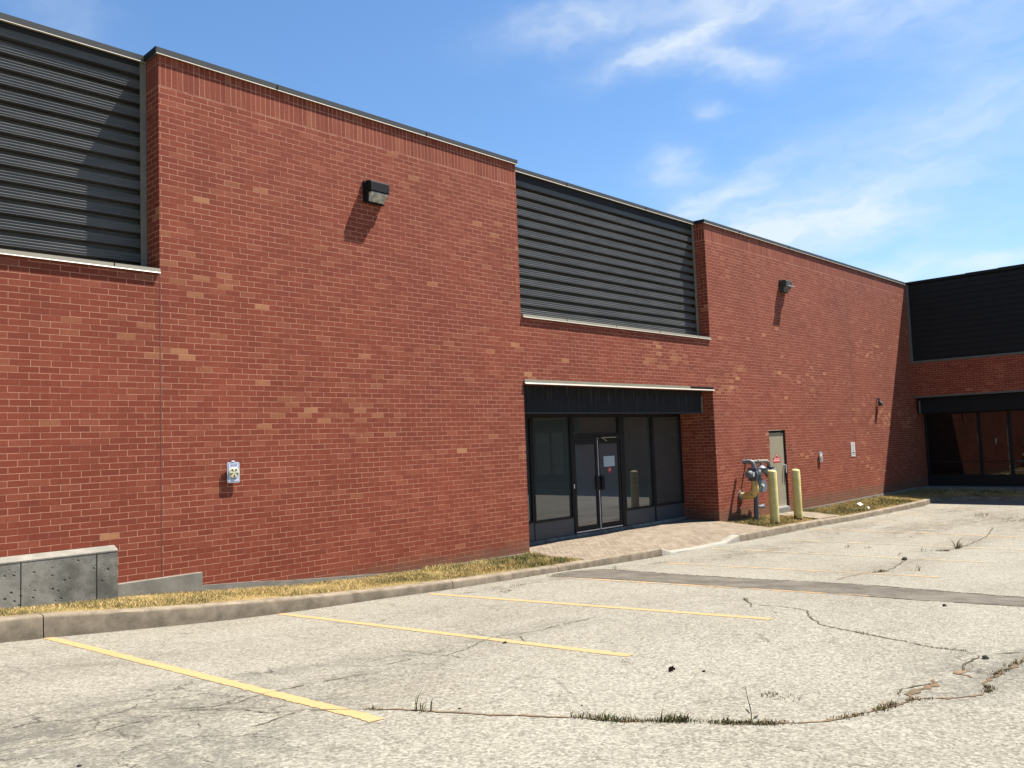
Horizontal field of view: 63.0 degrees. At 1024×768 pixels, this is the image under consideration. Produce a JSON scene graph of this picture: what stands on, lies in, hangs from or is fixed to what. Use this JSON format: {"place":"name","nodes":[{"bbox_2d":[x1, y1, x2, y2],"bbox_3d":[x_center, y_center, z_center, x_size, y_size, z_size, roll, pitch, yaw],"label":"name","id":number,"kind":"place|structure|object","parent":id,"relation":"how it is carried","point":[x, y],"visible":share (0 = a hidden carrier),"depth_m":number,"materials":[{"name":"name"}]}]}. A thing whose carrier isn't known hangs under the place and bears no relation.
{"place":"outdoors","nodes":[
{"label":"outdoors","id":0,"kind":"place"},
{"bbox_2d":[0,550,582,615],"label":"grass verge","id":1,"kind":"object","parent":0,"point":[161,596],"depth_m":12.18,"materials":[{"name":"plant"}]},
{"bbox_2d":[0,501,1023,767],"bbox_3d":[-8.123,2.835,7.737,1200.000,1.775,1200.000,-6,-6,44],"label":"parking lot","id":2,"kind":"structure","parent":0,"point":[56,699],"depth_m":6.57,"materials":[{"name":"grey asphalt"}]},
{"bbox_2d":[43,637,384,721],"bbox_3d":[-2.940,2.403,7.100,5.920,0.299,0.144,-6,-6,44],"label":"parking line","id":3,"kind":"object","parent":2,"relation":"on","point":[367,717],"visible":1,"depth_m":6.29,"materials":[{"name":"yellow paint"}]},
{"bbox_2d":[414,693,432,711],"bbox_3d":[-0.582,2.015,5.322,0.098,0.132,0.196,1,-5,-35],"label":"weed clump","id":4,"kind":"object","parent":2,"relation":"on","point":[415,709],"visible":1,"depth_m":5.30,"materials":[{"name":"green plant"}]},
{"bbox_2d":[280,613,633,655],"bbox_3d":[-1.034,2.702,9.181,5.700,0.286,0.143,-6,-6,43],"label":"parking line","id":5,"kind":"object","parent":2,"relation":"on","point":[516,641],"visible":1,"depth_m":8.58,"materials":[{"name":"yellow paint"}]},
{"bbox_2d":[5,528,1016,761],"bbox_3d":[5.252,2.679,11.772,21.195,0.958,6.787,1,-5,-36],"label":"pavement crack","id":6,"kind":"object","parent":2,"relation":"on","point":[963,667],"visible":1,"depth_m":6.68,"materials":[{"name":"black asphalt"}]},
{"bbox_2d":[0,12,1023,608],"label":"brick building","id":7,"kind":"structure","parent":2,"relation":"on","point":[452,352],"depth_m":14.16,"materials":[{"name":"red brick"}]},
{"bbox_2d":[227,460,239,482],"bbox_3d":[-4.040,1.268,12.104,0.072,0.320,0.188,-6,-6,44],"label":"alarm gong","id":8,"kind":"object","parent":7,"relation":"attached to","point":[233,471],"visible":1,"depth_m":12.08,"materials":[{"name":"grey metal"}]},
{"bbox_2d":[362,180,388,205],"bbox_3d":[-2.321,-3.266,14.277,0.224,0.382,0.400,-6,-6,44],"label":"wall lamp","id":9,"kind":"object","parent":7,"relation":"attached to","point":[375,193],"visible":1,"depth_m":14.19,"materials":[{"name":"black metal"}]},
{"bbox_2d":[525,416,534,541],"bbox_3d":[-0.024,2.040,17.815,0.100,2.715,1.295,-6,-6,44],"label":"window","id":10,"kind":"structure","parent":7,"relation":"in","point":[529,464],"depth_m":18.22,"materials":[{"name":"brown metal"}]},
{"bbox_2d":[531,416,574,540],"bbox_3d":[0.904,2.074,18.778,0.100,2.715,1.340,-6,-6,44],"label":"window","id":11,"kind":"structure","parent":7,"relation":"in","point":[551,435],"depth_m":18.79,"materials":[{"name":"grey glass"}]},
{"bbox_2d":[573,440,599,532],"bbox_3d":[1.729,2.382,19.556,0.105,2.110,0.930,-6,-6,44],"label":"door","id":12,"kind":"structure","parent":7,"relation":"in","point":[587,480],"depth_m":19.59,"materials":[{"name":"grey glass"}]},
{"bbox_2d":[572,416,618,435],"bbox_3d":[1.980,0.998,20.015,0.100,0.475,1.800,-6,-6,44],"label":"window","id":13,"kind":"structure","parent":7,"relation":"in","point":[581,425],"depth_m":20.02,"materials":[{"name":"black glass"}]},
{"bbox_2d":[596,437,622,528],"bbox_3d":[2.338,2.369,20.180,0.120,2.178,0.963,-6,-6,44],"label":"door","id":14,"kind":"structure","parent":7,"relation":"in","point":[608,451],"depth_m":20.23,"materials":[{"name":"grey glass"}]},
{"bbox_2d":[622,415,655,525],"bbox_3d":[3.180,2.156,21.138,0.100,2.715,1.260,-6,-6,44],"label":"window","id":15,"kind":"structure","parent":7,"relation":"in","point":[637,430],"depth_m":21.17,"materials":[{"name":"black glass"}]},
{"bbox_2d":[652,415,684,520],"bbox_3d":[4.102,2.189,22.093,0.100,2.715,1.335,-6,-6,44],"label":"window","id":16,"kind":"structure","parent":7,"relation":"in","point":[668,464],"depth_m":22.13,"materials":[{"name":"black glass"}]},
{"bbox_2d":[738,459,775,520],"bbox_3d":[6.685,2.945,22.697,0.604,1.828,1.388,-6,-6,44],"label":"gas meter","id":17,"kind":"object","parent":7,"relation":"attached to","point":[753,474],"visible":0.88,"depth_m":22.34,"materials":[{"name":"grey metal"}]},
{"bbox_2d":[769,430,790,512],"bbox_3d":[7.741,2.616,24.332,0.154,2.530,1.050,-6,-6,44],"label":"door","id":18,"kind":"structure","parent":7,"relation":"in","point":[777,455],"depth_m":24.45,"materials":[{"name":"beige metal"}]},
{"bbox_2d":[779,280,794,293],"bbox_3d":[8.298,-2.953,25.239,0.299,0.382,0.414,-6,-6,44],"label":"wall lamp","id":19,"kind":"object","parent":7,"relation":"attached to","point":[785,286],"visible":1,"depth_m":25.16,"materials":[{"name":"grey metal"}]},
{"bbox_2d":[819,451,822,461],"bbox_3d":[9.710,2.283,26.301,0.072,0.320,0.188,-6,-6,44],"label":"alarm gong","id":20,"kind":"object","parent":7,"relation":"attached to","point":[820,456],"visible":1,"depth_m":26.26,"materials":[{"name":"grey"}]},
{"bbox_2d":[850,442,855,456],"bbox_3d":[11.518,2.204,28.236,0.012,0.480,0.330,-6,-6,44],"label":"wall sign","id":21,"kind":"object","parent":7,"relation":"attached to","point":[853,449],"visible":1,"depth_m":28.22,"materials":[{"name":"grey"}]},
{"bbox_2d":[876,398,882,405],"bbox_3d":[13.236,0.645,30.080,0.168,0.299,0.170,-6,-6,44],"label":"wall sensor","id":22,"kind":"object","parent":7,"relation":"attached to","point":[880,403],"depth_m":30.03,"materials":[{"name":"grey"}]},
{"bbox_2d":[924,411,982,475],"bbox_3d":[17.286,2.360,32.777,1.930,2.477,0.102,-6,-6,44],"label":"window","id":23,"kind":"structure","parent":7,"relation":"in","point":[952,439],"depth_m":32.76,"materials":[{"name":"black glass"}]},
{"bbox_2d":[978,410,1012,475],"bbox_3d":[18.355,2.248,31.749,1.020,2.477,0.102,-6,-6,44],"label":"window","id":24,"kind":"structure","parent":7,"relation":"in","point":[994,431],"depth_m":31.74,"materials":[{"name":"black glass"}]},
{"bbox_2d":[1008,409,1023,475],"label":"window","id":25,"kind":"structure","parent":7,"relation":"in","point":[1016,417],"depth_m":31.24,"materials":[{"name":"black glass"}]},
{"bbox_2d":[0,496,1023,642],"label":"curb","id":26,"kind":"structure","parent":2,"relation":"on","point":[22,627],"depth_m":11.28,"materials":[{"name":"concrete"}]},
{"bbox_2d":[40,505,1023,725],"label":"weeds","id":27,"kind":"object","parent":2,"relation":"on","point":[913,698],"visible":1,"depth_m":5.75,"materials":[{"name":"green plant"}]},
{"bbox_2d":[431,593,771,619],"bbox_3d":[0.752,2.833,10.765,5.540,0.273,0.141,-6,-6,44],"label":"parking line","id":28,"kind":"object","parent":2,"relation":"on","point":[738,616],"visible":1,"depth_m":10.27,"materials":[{"name":"yellow paint"}]},
{"bbox_2d":[569,707,649,723],"bbox_3d":[0.590,2.032,5.144,0.504,0.089,0.180,-3,-4,15],"label":"weed clump","id":29,"kind":"object","parent":2,"relation":"on","point":[601,717],"visible":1,"depth_m":5.14,"materials":[{"name":"green plant"}]},
{"bbox_2d":[650,708,696,723],"bbox_3d":[1.005,2.028,5.130,0.315,0.099,0.121,-2,-4,-6],"label":"weed clump","id":30,"kind":"object","parent":2,"relation":"on","point":[670,719],"visible":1,"depth_m":5.12,"materials":[{"name":"green plant"}]},
{"bbox_2d":[373,571,1023,723],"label":"mossy pavement crack","id":31,"kind":"object","parent":2,"relation":"on","point":[911,691],"visible":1,"depth_m":5.69,"materials":[{"name":"plant"}]},
{"bbox_2d":[660,535,739,555],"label":"dropped curb","id":32,"kind":"structure","parent":2,"relation":"on","point":[729,539],"depth_m":18.15,"materials":[{"name":"concrete"}]},
{"bbox_2d":[557,577,868,595],"bbox_3d":[2.610,2.935,12.203,5.130,0.211,0.131,-6,-6,44],"label":"parking line","id":33,"kind":"object","parent":2,"relation":"on","point":[706,585],"visible":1,"depth_m":12.10,"materials":[{"name":"yellow paint"}]},
{"bbox_2d":[694,716,795,725],"bbox_3d":[1.431,2.047,5.087,0.644,0.069,0.136,-2,-4,-1],"label":"weed clump","id":34,"kind":"object","parent":2,"relation":"on","point":[727,720],"visible":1,"depth_m":5.08,"materials":[{"name":"green plant"}]},
{"bbox_2d":[745,686,757,719],"bbox_3d":[1.484,1.988,5.182,0.163,0.256,0.017,1,-5,-41],"label":"tall weed","id":35,"kind":"object","parent":2,"relation":"on","point":[755,717],"visible":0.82,"depth_m":5.17,"materials":[{"name":"green plant"}]},
{"bbox_2d":[551,569,1023,606],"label":"asphalt patch","id":36,"kind":"object","parent":2,"relation":"on","point":[898,592],"visible":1,"depth_m":11.61,"materials":[{"name":"grey asphalt"}]},
{"bbox_2d":[573,569,1018,605],"bbox_3d":[4.487,2.799,11.282,9.502,0.295,1.441,-6,-6,44],"label":"patch seam","id":37,"kind":"object","parent":36,"relation":"on","point":[823,592],"visible":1,"depth_m":11.27,"materials":[{"name":"grey asphalt"}]},
{"bbox_2d":[671,563,938,577],"bbox_3d":[4.582,3.087,13.933,4.770,0.142,0.106,-6,-6,44],"label":"parking line","id":38,"kind":"object","parent":2,"relation":"on","point":[798,569],"visible":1,"depth_m":13.84,"materials":[{"name":"yellow paint"}]},
{"bbox_2d":[711,548,989,562],"bbox_3d":[6.211,3.284,16.093,5.401,0.099,0.121,-6,-6,45],"label":"parking line","id":39,"kind":"object","parent":2,"relation":"on","point":[852,555],"visible":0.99,"depth_m":15.85,"materials":[{"name":"yellow paint"}]},
{"bbox_2d":[868,699,902,712],"bbox_3d":[2.438,2.098,5.462,0.332,0.056,0.119,1,-5,-36],"label":"weed clump","id":40,"kind":"object","parent":2,"relation":"on","point":[888,704],"visible":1,"depth_m":5.46,"materials":[{"name":"beige plant"}]},
{"bbox_2d":[795,540,1021,549],"bbox_3d":[8.113,3.364,17.513,4.561,0.053,0.119,-6,-5,43],"label":"parking line","id":41,"kind":"object","parent":2,"relation":"on","point":[914,545],"visible":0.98,"depth_m":17.26,"materials":[{"name":"yellow paint"}]},
{"bbox_2d":[826,529,1011,536],"bbox_3d":[9.583,3.533,19.842,4.970,0.034,0.128,-6,-6,44],"label":"parking line","id":42,"kind":"object","parent":2,"relation":"on","point":[926,533],"visible":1,"depth_m":19.63,"materials":[{"name":"yellow paint"}]},
{"bbox_2d":[951,537,962,548],"bbox_3d":[8.797,3.118,16.572,0.314,0.285,0.390,-4,-4,22],"label":"weed clump","id":43,"kind":"object","parent":2,"relation":"on","point":[957,546],"visible":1,"depth_m":16.53,"materials":[{"name":"plant"}]},
{"bbox_2d":[981,683,995,692],"bbox_3d":[3.368,2.141,5.894,0.123,0.038,0.229,-6,-6,44],"label":"weed clump","id":44,"kind":"object","parent":2,"relation":"on","point":[987,688],"visible":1,"depth_m":5.89,"materials":[{"name":"green plant"}]},
{"bbox_2d":[0,0,1023,430],"label":"sky","id":45,"kind":"structure","parent":0,"point":[882,137],"materials":[{"name":"blue"}]},
{"bbox_2d":[529,519,768,558],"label":"entrance path","id":46,"kind":"structure","parent":0,"point":[680,534],"depth_m":18.80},
{"bbox_2d":[727,496,913,526],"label":"grass verge","id":47,"kind":"object","parent":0,"point":[839,509],"depth_m":24.91,"materials":[{"name":"plant"}]},
{"bbox_2d":[767,470,779,524],"bbox_3d":[6.766,2.972,21.625,0.235,1.502,0.235,-6,-6,44],"label":"bollard","id":48,"kind":"object","parent":47,"relation":"on","point":[773,496],"visible":0.83,"depth_m":21.54,"materials":[{"name":"yellow metal"}]},
{"bbox_2d":[791,469,802,519],"bbox_3d":[7.771,3.045,22.794,0.235,1.457,0.235,-6,-6,44],"label":"bollard","id":49,"kind":"object","parent":47,"relation":"on","point":[796,492],"visible":0.84,"depth_m":22.71,"materials":[{"name":"yellow metal"}]},
{"bbox_2d":[779,511,838,518],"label":"concrete pad","id":50,"kind":"structure","parent":47,"relation":"on","point":[814,515],"depth_m":23.77,"materials":[{"name":"concrete"}]},
{"bbox_2d":[880,488,1023,500],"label":"grass verge","id":51,"kind":"object","parent":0,"point":[914,492],"depth_m":30.37,"materials":[{"name":"plant"}]}
]}

